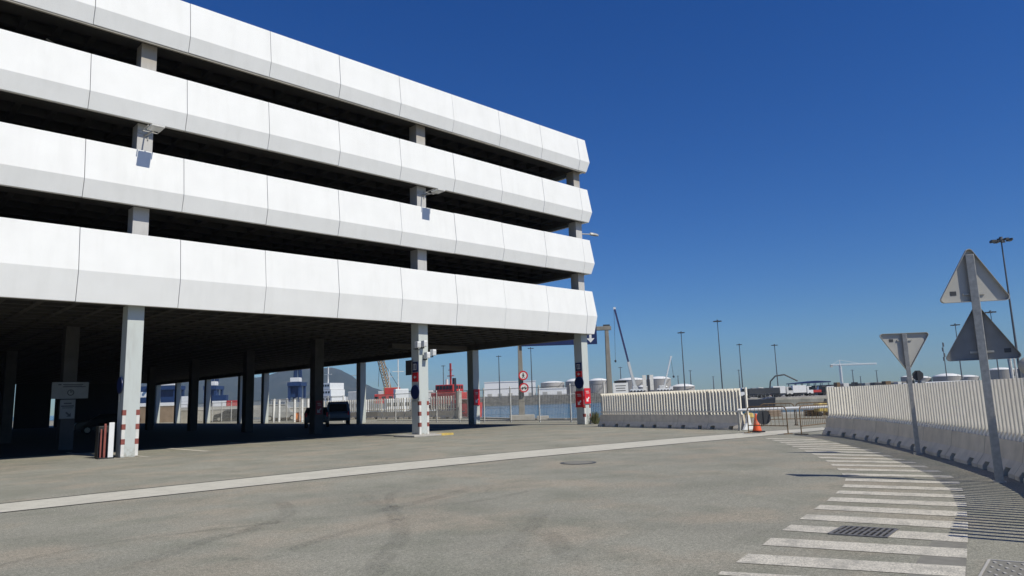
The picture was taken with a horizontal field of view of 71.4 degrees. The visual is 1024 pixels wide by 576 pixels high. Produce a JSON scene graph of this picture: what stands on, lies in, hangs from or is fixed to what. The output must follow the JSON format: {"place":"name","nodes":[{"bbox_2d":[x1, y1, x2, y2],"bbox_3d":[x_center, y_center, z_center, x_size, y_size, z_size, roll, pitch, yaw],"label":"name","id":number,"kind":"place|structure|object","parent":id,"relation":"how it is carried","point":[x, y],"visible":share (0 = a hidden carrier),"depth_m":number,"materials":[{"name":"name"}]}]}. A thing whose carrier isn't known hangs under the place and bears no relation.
{"place":"outdoors","nodes":[
{"label":"outdoors","id":0,"kind":"place"},
{"bbox_2d":[139,405,173,422],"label":"yard wall","id":1,"kind":"structure","parent":0,"point":[166,413],"depth_m":102.53,"materials":[{"name":"beige concrete"}]},
{"bbox_2d":[161,384,185,402],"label":"quay crane","id":2,"kind":"object","parent":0,"point":[167,390],"visible":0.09,"depth_m":338.01,"materials":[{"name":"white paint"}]},
{"bbox_2d":[203,379,223,406],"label":"quay crane","id":3,"kind":"object","parent":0,"point":[215,388],"visible":0.21,"depth_m":358.10,"materials":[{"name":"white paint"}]},
{"bbox_2d":[0,423,518,457],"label":"parking floor","id":4,"kind":"structure","parent":0,"point":[26,442],"depth_m":44.43,"materials":[{"name":"grey concrete"}]},
{"bbox_2d":[74,414,140,434],"bbox_3d":[-31.714,10.638,55.904,4.470,1.500,1.854,4,-11,-33],"label":"parked car","id":5,"kind":"object","parent":4,"relation":"on","point":[86,427],"visible":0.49,"depth_m":54.77,"materials":[{"name":"black metal"}]},
{"bbox_2d":[67,431,409,456],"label":"parking lines","id":6,"kind":"object","parent":4,"relation":"on","point":[229,442],"visible":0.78,"depth_m":29.96,"materials":[{"name":"paint"}]},
{"bbox_2d":[304,407,329,427],"bbox_3d":[-15.143,10.018,55.341,1.854,1.500,4.370,1,-9,-15],"label":"parked car","id":7,"kind":"object","parent":4,"relation":"on","point":[326,413],"visible":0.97,"depth_m":53.50,"materials":[{"name":"black metal"}]},
{"bbox_2d":[325,401,349,424],"bbox_3d":[-14.782,10.597,60.378,1.924,1.900,4.470,1,-9,-16],"label":"parked van","id":8,"kind":"object","parent":4,"relation":"on","point":[339,411],"visible":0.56,"depth_m":58.46,"materials":[{"name":"black metal"}]},
{"bbox_2d":[141,367,382,407],"bbox_3d":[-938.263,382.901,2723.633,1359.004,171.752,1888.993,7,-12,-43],"label":"hills","id":9,"kind":"structure","parent":0,"point":[278,386],"depth_m":2629.97,"materials":[{"name":"grey"}]},
{"bbox_2d":[268,404,292,420],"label":"parked car","id":10,"kind":"object","parent":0,"point":[282,411],"visible":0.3,"depth_m":85.98,"materials":[{"name":"white metal"}]},
{"bbox_2d":[287,370,306,401],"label":"quay crane","id":11,"kind":"object","parent":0,"point":[295,384],"visible":0.72,"depth_m":342.88,"materials":[{"name":"blue paint"}]},
{"bbox_2d":[50,399,813,419],"bbox_3d":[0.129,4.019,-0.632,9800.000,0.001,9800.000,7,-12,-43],"label":"water","id":12,"kind":"structure","parent":0,"point":[551,410],"depth_m":249.91,"materials":[{"name":"blue liquid"}]},
{"bbox_2d":[272,367,372,406],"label":"white ship","id":13,"kind":"object","parent":12,"relation":"on","point":[331,389],"visible":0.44,"depth_m":289.65,"materials":[{"name":"paint"}]},
{"bbox_2d":[348,375,370,411],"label":"work boat","id":14,"kind":"object","parent":12,"relation":"on","point":[352,396],"visible":0.18,"depth_m":127.72,"materials":[{"name":"white paint"}]},
{"bbox_2d":[377,361,397,393],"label":"crane ship","id":15,"kind":"object","parent":12,"relation":"on","point":[384,377],"visible":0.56,"depth_m":198.51,"materials":[{"name":"grey metal"}]},
{"bbox_2d":[370,369,410,411],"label":"work boat","id":16,"kind":"object","parent":12,"relation":"on","point":[389,390],"visible":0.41,"depth_m":185.59,"materials":[{"name":"red metal"}]},
{"bbox_2d":[376,359,432,411],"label":"work boat","id":17,"kind":"object","parent":12,"relation":"on","point":[400,393],"visible":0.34,"depth_m":117.72,"materials":[{"name":"white paint"}]},
{"bbox_2d":[429,363,481,416],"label":"tug boat","id":18,"kind":"object","parent":12,"relation":"on","point":[453,386],"visible":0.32,"depth_m":166.25,"materials":[{"name":"red metal"}]},
{"bbox_2d":[737,395,774,408],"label":"moored barge","id":19,"kind":"object","parent":12,"relation":"on","point":[756,402],"visible":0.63,"depth_m":162.66,"materials":[{"name":"metal"}]},
{"bbox_2d":[0,414,1023,575],"bbox_3d":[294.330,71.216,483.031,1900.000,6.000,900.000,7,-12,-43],"label":"ground","id":20,"kind":"structure","parent":0,"point":[710,508],"depth_m":10.61,"materials":[{"name":"grey asphalt"}]},
{"bbox_2d":[94,422,114,458],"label":"folding barrier","id":21,"kind":"object","parent":20,"relation":"on","point":[104,441],"visible":1,"depth_m":25.10,"materials":[{"name":"white paint"}]},
{"bbox_2d":[181,408,236,422],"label":"yard wall","id":22,"kind":"structure","parent":20,"relation":"on","point":[184,413],"depth_m":94.59,"materials":[{"name":"concrete"}]},
{"bbox_2d":[213,410,236,421],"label":"parked car","id":23,"kind":"object","parent":20,"relation":"on","point":[227,415],"visible":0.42,"depth_m":93.88,"materials":[{"name":"grey metal"}]},
{"bbox_2d":[0,0,596,457],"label":"parking garage","id":24,"kind":"structure","parent":20,"relation":"on","point":[254,206],"depth_m":31.92,"materials":[{"name":"white paint"}]},
{"bbox_2d":[59,400,75,418],"bbox_3d":[-20.005,5.453,32.066,0.600,0.840,0.035,7,-12,-43],"label":"notice board","id":25,"kind":"object","parent":24,"relation":"attached to","point":[67,409],"visible":1,"depth_m":32.05,"materials":[{"name":"grey metal"}]},
{"bbox_2d":[51,382,88,398],"bbox_3d":[-19.981,4.630,32.245,1.450,0.740,0.035,7,-12,-43],"label":"notice board","id":26,"kind":"object","parent":24,"relation":"attached to","point":[67,390],"visible":1,"depth_m":32.21,"materials":[{"name":"grey metal"}]},
{"bbox_2d":[137,123,164,139],"bbox_3d":[-13.450,-5.934,26.589,0.556,0.377,1.635,7,-12,-43],"label":"floodlight","id":27,"kind":"object","parent":24,"relation":"attached to","point":[152,127],"visible":1,"depth_m":26.30,"materials":[{"name":"metal"}]},
{"bbox_2d":[411,385,418,401],"bbox_3d":[-4.691,5.100,34.530,0.045,0.785,0.680,7,-12,-43],"label":"round sign","id":28,"kind":"object","parent":24,"relation":"attached to","point":[414,391],"visible":1,"depth_m":34.51,"materials":[{"name":"metal"}]},
{"bbox_2d":[418,189,444,198],"bbox_3d":[-4.014,-4.828,35.535,0.556,0.377,1.635,7,-12,-43],"label":"floodlight","id":29,"kind":"object","parent":24,"relation":"attached to","point":[436,191],"visible":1,"depth_m":35.29,"materials":[{"name":"metal"}]},
{"bbox_2d":[473,389,479,404],"bbox_3d":[-2.471,7.654,49.942,0.540,1.100,0.035,7,-12,-43],"label":"arrow sign","id":30,"kind":"object","parent":24,"relation":"attached to","point":[476,396],"visible":1,"depth_m":49.94,"materials":[{"name":"red metal"}]},
{"bbox_2d":[575,391,583,406],"bbox_3d":[4.041,6.670,42.762,0.035,0.960,0.600,7,-12,-43],"label":"arrow sign","id":31,"kind":"object","parent":24,"relation":"attached to","point":[579,398],"visible":1,"depth_m":42.75,"materials":[{"name":"red metal"}]},
{"bbox_2d":[584,388,590,403],"bbox_3d":[4.526,6.471,42.753,0.540,0.920,0.035,7,-12,-43],"label":"arrow sign","id":32,"kind":"object","parent":24,"relation":"attached to","point":[587,397],"visible":1,"depth_m":42.73,"materials":[{"name":"red metal"}]},
{"bbox_2d":[344,400,355,418],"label":"concrete barrier","id":33,"kind":"object","parent":20,"relation":"on","point":[353,415],"visible":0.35,"depth_m":80.82,"materials":[{"name":"grey concrete"}]},
{"bbox_2d":[366,399,381,418],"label":"concrete barrier","id":34,"kind":"object","parent":20,"relation":"on","point":[373,415],"visible":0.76,"depth_m":77.64,"materials":[{"name":"grey concrete"}]},
{"bbox_2d":[377,393,395,421],"bbox_3d":[-11.095,10.553,62.910,0.070,2.550,2.900,7,-12,-43],"label":"fence panel","id":35,"kind":"object","parent":20,"relation":"on","point":[387,405],"visible":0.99,"depth_m":62.81,"materials":[{"name":"white metal"}]},
{"bbox_2d":[381,398,405,418],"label":"concrete barrier","id":36,"kind":"object","parent":20,"relation":"on","point":[388,415],"visible":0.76,"depth_m":75.23,"materials":[{"name":"grey concrete"}]},
{"bbox_2d":[396,393,411,420],"bbox_3d":[-9.094,10.165,60.847,0.070,2.550,2.900,7,-12,-43],"label":"fence panel","id":37,"kind":"object","parent":20,"relation":"on","point":[399,415],"visible":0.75,"depth_m":61.44,"materials":[{"name":"white metal"}]},
{"bbox_2d":[0,427,824,511],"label":"drain strip","id":38,"kind":"object","parent":20,"relation":"on","point":[107,496],"visible":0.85,"depth_m":17.00,"materials":[{"name":"concrete"}]},
{"bbox_2d":[0,427,821,512],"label":"strip joint","id":39,"kind":"object","parent":38,"relation":"on","point":[332,477],"visible":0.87,"depth_m":16.22,"materials":[{"name":"grey concrete"}]},
{"bbox_2d":[744,406,792,433],"bbox_3d":[9.767,5.050,27.325,0.500,1.042,1.866,4,-11,-32],"label":"crowd barrier","id":40,"kind":"object","parent":38,"relation":"on","point":[770,415],"visible":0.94,"depth_m":27.26,"materials":[{"name":"grey metal"}]},
{"bbox_2d":[757,410,770,424],"bbox_3d":[9.576,4.928,27.107,0.540,0.540,0.042,-2,-9,0],"label":"round sign","id":41,"kind":"object","parent":40,"relation":"attached to","point":[763,417],"visible":1,"depth_m":27.11,"materials":[{"name":"grey metal"}]},
{"bbox_2d":[404,397,429,418],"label":"concrete barrier","id":42,"kind":"object","parent":20,"relation":"on","point":[408,413],"visible":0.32,"depth_m":73.08,"materials":[{"name":"grey concrete"}]},
{"bbox_2d":[50,412,822,420],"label":"quay kerb","id":43,"kind":"structure","parent":20,"relation":"on","point":[573,418],"depth_m":53.58,"materials":[{"name":"concrete"}]},
{"bbox_2d":[429,396,455,418],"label":"concrete barrier","id":44,"kind":"object","parent":20,"relation":"on","point":[447,414],"visible":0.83,"depth_m":69.00,"materials":[{"name":"grey concrete"}]},
{"bbox_2d":[437,389,459,421],"bbox_3d":[-5.091,9.387,56.722,0.070,2.550,2.900,7,-12,-43],"label":"fence panel","id":45,"kind":"object","parent":20,"relation":"on","point":[458,391],"visible":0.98,"depth_m":56.29,"materials":[{"name":"white metal"}]},
{"bbox_2d":[456,391,461,418],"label":"gate post","id":46,"kind":"object","parent":20,"relation":"on","point":[457,405],"visible":0.6,"depth_m":67.51,"materials":[{"name":"metal"}]},
{"bbox_2d":[460,388,484,421],"bbox_3d":[-3.090,8.999,54.660,0.070,2.550,2.900,7,-12,-43],"label":"fence panel","id":47,"kind":"object","parent":20,"relation":"on","point":[481,405],"visible":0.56,"depth_m":53.82,"materials":[{"name":"white metal"}]},
{"bbox_2d":[485,387,511,421],"bbox_3d":[-1.089,8.610,52.597,0.070,2.550,2.900,7,-12,-43],"label":"fence panel","id":48,"kind":"object","parent":20,"relation":"on","point":[509,414],"visible":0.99,"depth_m":52.18,"materials":[{"name":"white metal"}]},
{"bbox_2d":[510,385,540,421],"bbox_3d":[0.912,8.222,50.534,0.070,2.550,2.900,7,-12,-43],"label":"fence panel","id":49,"kind":"object","parent":20,"relation":"on","point":[538,397],"visible":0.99,"depth_m":50.33,"materials":[{"name":"white metal"}]},
{"bbox_2d":[539,383,571,421],"bbox_3d":[2.913,7.833,48.472,0.070,2.550,2.900,7,-12,-43],"label":"fence panel","id":50,"kind":"object","parent":20,"relation":"on","point":[570,415],"visible":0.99,"depth_m":48.02,"materials":[{"name":"white metal"}]},
{"bbox_2d":[511,324,612,419],"bbox_3d":[3.751,5.873,55.240,8.116,8.470,1.300,-2,-9,0],"label":"sign gantry","id":51,"kind":"object","parent":20,"relation":"on","point":[591,338],"visible":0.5,"depth_m":55.11,"materials":[{"name":"metal"}]},
{"bbox_2d":[560,461,595,464],"bbox_3d":[1.621,4.282,17.473,0.880,0.012,0.880,7,-12,-43],"label":"manhole cover","id":52,"kind":"object","parent":20,"relation":"on","point":[578,462],"visible":1,"depth_m":17.37,"materials":[{"name":"grey metal"}]},
{"bbox_2d":[570,382,604,420],"bbox_3d":[4.914,7.444,46.409,0.070,2.550,2.900,7,-12,-43],"label":"fence panel","id":53,"kind":"object","parent":20,"relation":"on","point":[592,406],"visible":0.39,"depth_m":46.02,"materials":[{"name":"white metal"}]},
{"bbox_2d":[588,411,599,423],"bbox_3d":[5.041,7.670,42.781,1.263,0.968,0.844,7,-12,-43],"label":"weed plant","id":54,"kind":"object","parent":20,"relation":"on","point":[595,419],"visible":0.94,"depth_m":42.51,"materials":[{"name":"green plant"}]},
{"bbox_2d":[598,393,626,426],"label":"concrete barrier","id":55,"kind":"object","parent":20,"relation":"on","point":[612,408],"visible":0.96,"depth_m":38.24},
{"bbox_2d":[613,381,627,392],"bbox_3d":[6.961,7.208,45.405,0.964,2.575,0.095,-2,-9,0],"label":"notice sign","id":56,"kind":"object","parent":20,"relation":"on","point":[620,386],"visible":0.79,"depth_m":45.51,"materials":[{"name":"white metal"}]},
{"bbox_2d":[622,392,652,427],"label":"concrete barrier","id":57,"kind":"object","parent":20,"relation":"on","point":[637,415],"visible":0.99,"depth_m":36.56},
{"bbox_2d":[642,375,653,401],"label":"sign column","id":58,"kind":"structure","parent":20,"relation":"on","point":[651,386],"depth_m":39.61,"materials":[{"name":"grey metal"}]},
{"bbox_2d":[648,391,679,427],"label":"concrete barrier","id":59,"kind":"object","parent":20,"relation":"on","point":[660,417],"visible":0.98,"depth_m":34.88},
{"bbox_2d":[676,389,709,428],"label":"concrete barrier","id":60,"kind":"object","parent":20,"relation":"on","point":[693,421],"visible":0.98,"depth_m":33.19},
{"bbox_2d":[707,388,744,429],"bbox_3d":[9.438,5.368,31.626,0.606,1.770,2.006,3,-10,-30],"label":"concrete barrier","id":61,"kind":"object","parent":20,"relation":"on","point":[724,421],"visible":0.9,"depth_m":31.52,"materials":[{"name":"white concrete"}]},
{"bbox_2d":[743,387,752,429],"bbox_3d":[10.087,5.170,30.593,0.668,1.800,0.120,3,-10,-30],"label":"barrier end","id":62,"kind":"object","parent":20,"relation":"on","point":[745,427],"visible":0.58,"depth_m":30.50,"materials":[{"name":"white paint"}]},
{"bbox_2d":[749,414,764,432],"bbox_3d":[9.689,5.350,28.245,0.460,0.740,0.460,7,-12,-43],"label":"traffic cone","id":63,"kind":"object","parent":20,"relation":"on","point":[756,429],"visible":0.86,"depth_m":28.11,"materials":[{"name":"orange plastic"}]},
{"bbox_2d":[737,405,827,430],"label":"boom gate","id":64,"kind":"structure","parent":20,"relation":"on","point":[761,409],"depth_m":29.61,"materials":[{"name":"white metal"}]},
{"bbox_2d":[796,404,826,434],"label":"crowd barrier","id":65,"kind":"object","parent":20,"relation":"on","point":[811,416],"visible":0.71,"depth_m":26.72,"materials":[{"name":"grey metal"}]},
{"bbox_2d":[822,386,854,437],"bbox_3d":[11.350,4.243,24.542,0.606,1.670,2.028,-2,-9,-1],"label":"concrete barrier","id":66,"kind":"object","parent":20,"relation":"on","point":[840,417],"visible":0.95,"depth_m":24.48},
{"bbox_2d":[719,438,967,575],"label":"crosswalk stripes","id":67,"kind":"object","parent":20,"relation":"on","point":[914,568],"visible":1,"depth_m":8.08,"materials":[{"name":"paint"}]},
{"bbox_2d":[828,525,898,537],"bbox_3d":[3.903,2.704,7.917,0.658,0.017,0.579,-7,-10,31],"label":"drain grate","id":68,"kind":"object","parent":20,"relation":"on","point":[863,531],"visible":1,"depth_m":7.88,"materials":[{"name":"metal"}]},
{"bbox_2d":[849,385,877,440],"bbox_3d":[11.234,3.935,22.559,0.606,1.670,2.028,-3,-9,7],"label":"concrete barrier","id":69,"kind":"object","parent":20,"relation":"on","point":[865,419],"visible":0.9,"depth_m":22.50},
{"bbox_2d":[871,384,900,445],"bbox_3d":[10.920,3.635,20.592,0.606,1.670,2.028,-3,-9,10],"label":"concrete barrier","id":70,"kind":"object","parent":20,"relation":"on","point":[888,421],"visible":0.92,"depth_m":20.53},
{"bbox_2d":[879,332,928,454],"bbox_3d":[9.562,2.514,17.083,1.110,2.880,0.229,-4,-9,12],"label":"yield sign","id":71,"kind":"object","parent":20,"relation":"on","point":[905,348],"visible":1,"depth_m":17.27,"materials":[{"name":"metal"}]},
{"bbox_2d":[893,383,925,450],"bbox_3d":[10.510,3.341,18.641,0.606,1.670,2.028,-4,-9,12],"label":"concrete barrier","id":72,"kind":"object","parent":20,"relation":"on","point":[905,438],"visible":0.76,"depth_m":18.73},
{"bbox_2d":[912,370,922,382],"bbox_3d":[13.556,3.798,23.610,0.330,2.121,0.060,-4,-9,14],"label":"stop sign","id":73,"kind":"object","parent":20,"relation":"on","point":[917,375],"visible":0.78,"depth_m":23.76,"materials":[{"name":"grey metal"}]},
{"bbox_2d":[907,540,966,575],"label":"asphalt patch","id":74,"kind":"object","parent":20,"relation":"on","point":[941,560],"visible":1,"depth_m":6.56,"materials":[{"name":"white paint"}]},
{"bbox_2d":[920,382,954,457],"bbox_3d":[10.044,3.051,16.701,0.606,1.670,2.028,-4,-9,14],"label":"concrete barrier","id":75,"kind":"object","parent":20,"relation":"on","point":[938,429],"visible":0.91,"depth_m":16.63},
{"bbox_2d":[932,373,961,381],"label":"storage tank","id":76,"kind":"object","parent":20,"relation":"on","point":[950,377],"visible":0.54,"depth_m":420.09,"materials":[{"name":"grey metal"}]},
{"bbox_2d":[945,380,987,466],"bbox_3d":[9.526,2.764,14.774,0.606,1.670,2.028,-4,-9,15],"label":"concrete barrier","id":77,"kind":"object","parent":20,"relation":"on","point":[969,432],"visible":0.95,"depth_m":14.70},
{"bbox_2d":[940,249,1020,482],"bbox_3d":[7.853,1.246,11.870,1.062,3.871,0.227,-5,-9,18],"label":"sign post","id":78,"kind":"object","parent":20,"relation":"on","point":[982,338],"visible":1,"depth_m":11.99,"materials":[{"name":"metal"}]},
{"bbox_2d":[977,378,1023,478],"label":"concrete barrier","id":79,"kind":"object","parent":20,"relation":"on","point":[1008,403],"visible":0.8,"depth_m":12.60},
{"bbox_2d":[978,559,1023,575],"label":"access cover","id":80,"kind":"object","parent":20,"relation":"on","point":[993,567],"visible":1,"depth_m":6.13,"materials":[{"name":"metal"}]},
{"bbox_2d":[989,367,1015,379],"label":"storage tank","id":81,"kind":"object","parent":20,"relation":"on","point":[1004,373],"visible":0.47,"depth_m":293.17,"materials":[{"name":"grey metal"}]},
{"bbox_2d":[989,237,1021,377],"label":"light mast","id":82,"kind":"object","parent":20,"relation":"on","point":[1001,239],"visible":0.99,"depth_m":136.35,"materials":[{"name":"metal"}]},
{"bbox_2d":[1014,378,1023,481],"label":"concrete barrier","id":83,"kind":"object","parent":20,"relation":"on","point":[1019,475],"visible":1,"depth_m":11.83,"materials":[{"name":"white concrete"}]},
{"bbox_2d":[13,0,1023,416],"label":"sky","id":84,"kind":"structure","parent":0,"point":[810,179],"materials":[{"name":"blue"}]},
{"bbox_2d":[747,395,825,398],"bbox_3d":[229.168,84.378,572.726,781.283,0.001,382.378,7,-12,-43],"label":"basin quay","id":85,"kind":"structure","parent":0,"point":[783,396],"depth_m":211.90,"materials":[{"name":"grey concrete"}]},
{"bbox_2d":[740,388,765,397],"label":"parked truck","id":86,"kind":"object","parent":85,"relation":"on","point":[758,392],"visible":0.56,"depth_m":196.49,"materials":[{"name":"grey metal"}]},
{"bbox_2d":[759,374,797,397],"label":"excavator","id":87,"kind":"object","parent":85,"relation":"on","point":[775,392],"visible":0.62,"depth_m":201.41,"materials":[{"name":"grey metal"}]},
{"bbox_2d":[771,386,792,396],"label":"parked truck","id":88,"kind":"object","parent":85,"relation":"on","point":[786,391],"visible":0.67,"depth_m":211.37,"materials":[{"name":"grey metal"}]},
{"bbox_2d":[789,385,812,395],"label":"parked truck","id":89,"kind":"object","parent":85,"relation":"on","point":[798,390],"visible":0.86,"depth_m":216.27,"materials":[{"name":"grey metal"}]},
{"bbox_2d":[753,395,850,406],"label":"basin quay wall","id":90,"kind":"structure","parent":85,"relation":"attached to","point":[794,401],"depth_m":186.93,"materials":[{"name":"grey concrete"}]},
{"bbox_2d":[787,381,830,394],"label":"canopy","id":91,"kind":"object","parent":85,"relation":"on","point":[815,382],"visible":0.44,"depth_m":247.44,"materials":[{"name":"metal"}]},
{"bbox_2d":[830,360,876,382],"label":"tower crane","id":92,"kind":"object","parent":85,"relation":"on","point":[840,373],"visible":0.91,"depth_m":893.10,"materials":[{"name":"white paint"}]},
{"bbox_3d":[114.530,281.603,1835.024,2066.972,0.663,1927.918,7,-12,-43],"label":"far quay","id":93,"kind":"structure","parent":0,"visible":0},
{"bbox_2d":[484,381,535,396],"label":"warehouse","id":94,"kind":"structure","parent":93,"relation":"on","point":[504,385],"depth_m":633.92,"materials":[{"name":"white paint"}]},
{"bbox_2d":[536,388,566,394],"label":"warehouse","id":95,"kind":"structure","parent":93,"relation":"on","point":[556,391],"depth_m":608.50,"materials":[{"name":"white paint"}]},
{"bbox_2d":[541,381,564,387],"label":"storage tank","id":96,"kind":"object","parent":93,"relation":"on","point":[557,384],"visible":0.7,"depth_m":625.54,"materials":[{"name":"grey metal"}]},
{"bbox_2d":[383,389,737,405],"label":"quay wall","id":97,"kind":"structure","parent":93,"relation":"attached to","point":[545,399],"depth_m":583.93,"materials":[{"name":"grey concrete"}]},
{"bbox_2d":[565,379,575,393],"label":"storage tank","id":98,"kind":"object","parent":93,"relation":"on","point":[571,382],"visible":0.29,"depth_m":646.42,"materials":[{"name":"grey metal"}]},
{"bbox_2d":[589,378,606,392],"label":"storage tank","id":99,"kind":"object","parent":93,"relation":"on","point":[598,381],"visible":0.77,"depth_m":635.97,"materials":[{"name":"grey metal"}]},
{"bbox_2d":[613,307,645,391],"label":"mobile crane","id":100,"kind":"object","parent":93,"relation":"on","point":[634,388],"visible":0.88,"depth_m":596.31,"materials":[{"name":"white paint"}]},
{"bbox_2d":[616,378,646,391],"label":"storage tank","id":101,"kind":"object","parent":93,"relation":"on","point":[639,381],"visible":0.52,"depth_m":641.40,"materials":[{"name":"grey metal"}]},
{"bbox_2d":[646,376,670,390],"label":"storage tank","id":102,"kind":"object","parent":93,"relation":"on","point":[658,380],"visible":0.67,"depth_m":663.56,"materials":[{"name":"grey metal"}]},
{"bbox_2d":[656,356,674,390],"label":"mobile crane","id":103,"kind":"object","parent":93,"relation":"on","point":[662,388],"visible":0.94,"depth_m":602.84,"materials":[{"name":"white paint"}]},
{"bbox_2d":[671,384,694,390],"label":"storage tank","id":104,"kind":"object","parent":93,"relation":"on","point":[678,387],"visible":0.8,"depth_m":673.72,"materials":[{"name":"grey metal"}]},
{"label":"left basin quay","id":105,"kind":"structure","parent":0,"visible":0},
{"bbox_2d":[140,386,146,405],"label":"container stack","id":106,"kind":"object","parent":105,"relation":"on","point":[143,396],"visible":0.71,"depth_m":332.07,"materials":[{"name":"white paint"}]},
{"bbox_2d":[160,397,174,405],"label":"container stack","id":107,"kind":"object","parent":105,"relation":"on","point":[168,400],"visible":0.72,"depth_m":331.63,"materials":[{"name":"white paint"}]},
{"bbox_2d":[212,395,227,406],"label":"container stack","id":108,"kind":"object","parent":105,"relation":"on","point":[218,399],"visible":0.89,"depth_m":331.61,"materials":[{"name":"white paint"}]},
{"bbox_2d":[180,405,260,417],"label":"basin quay wall","id":109,"kind":"structure","parent":105,"relation":"attached to","point":[256,410],"depth_m":325.55,"materials":[{"name":"grey concrete"}]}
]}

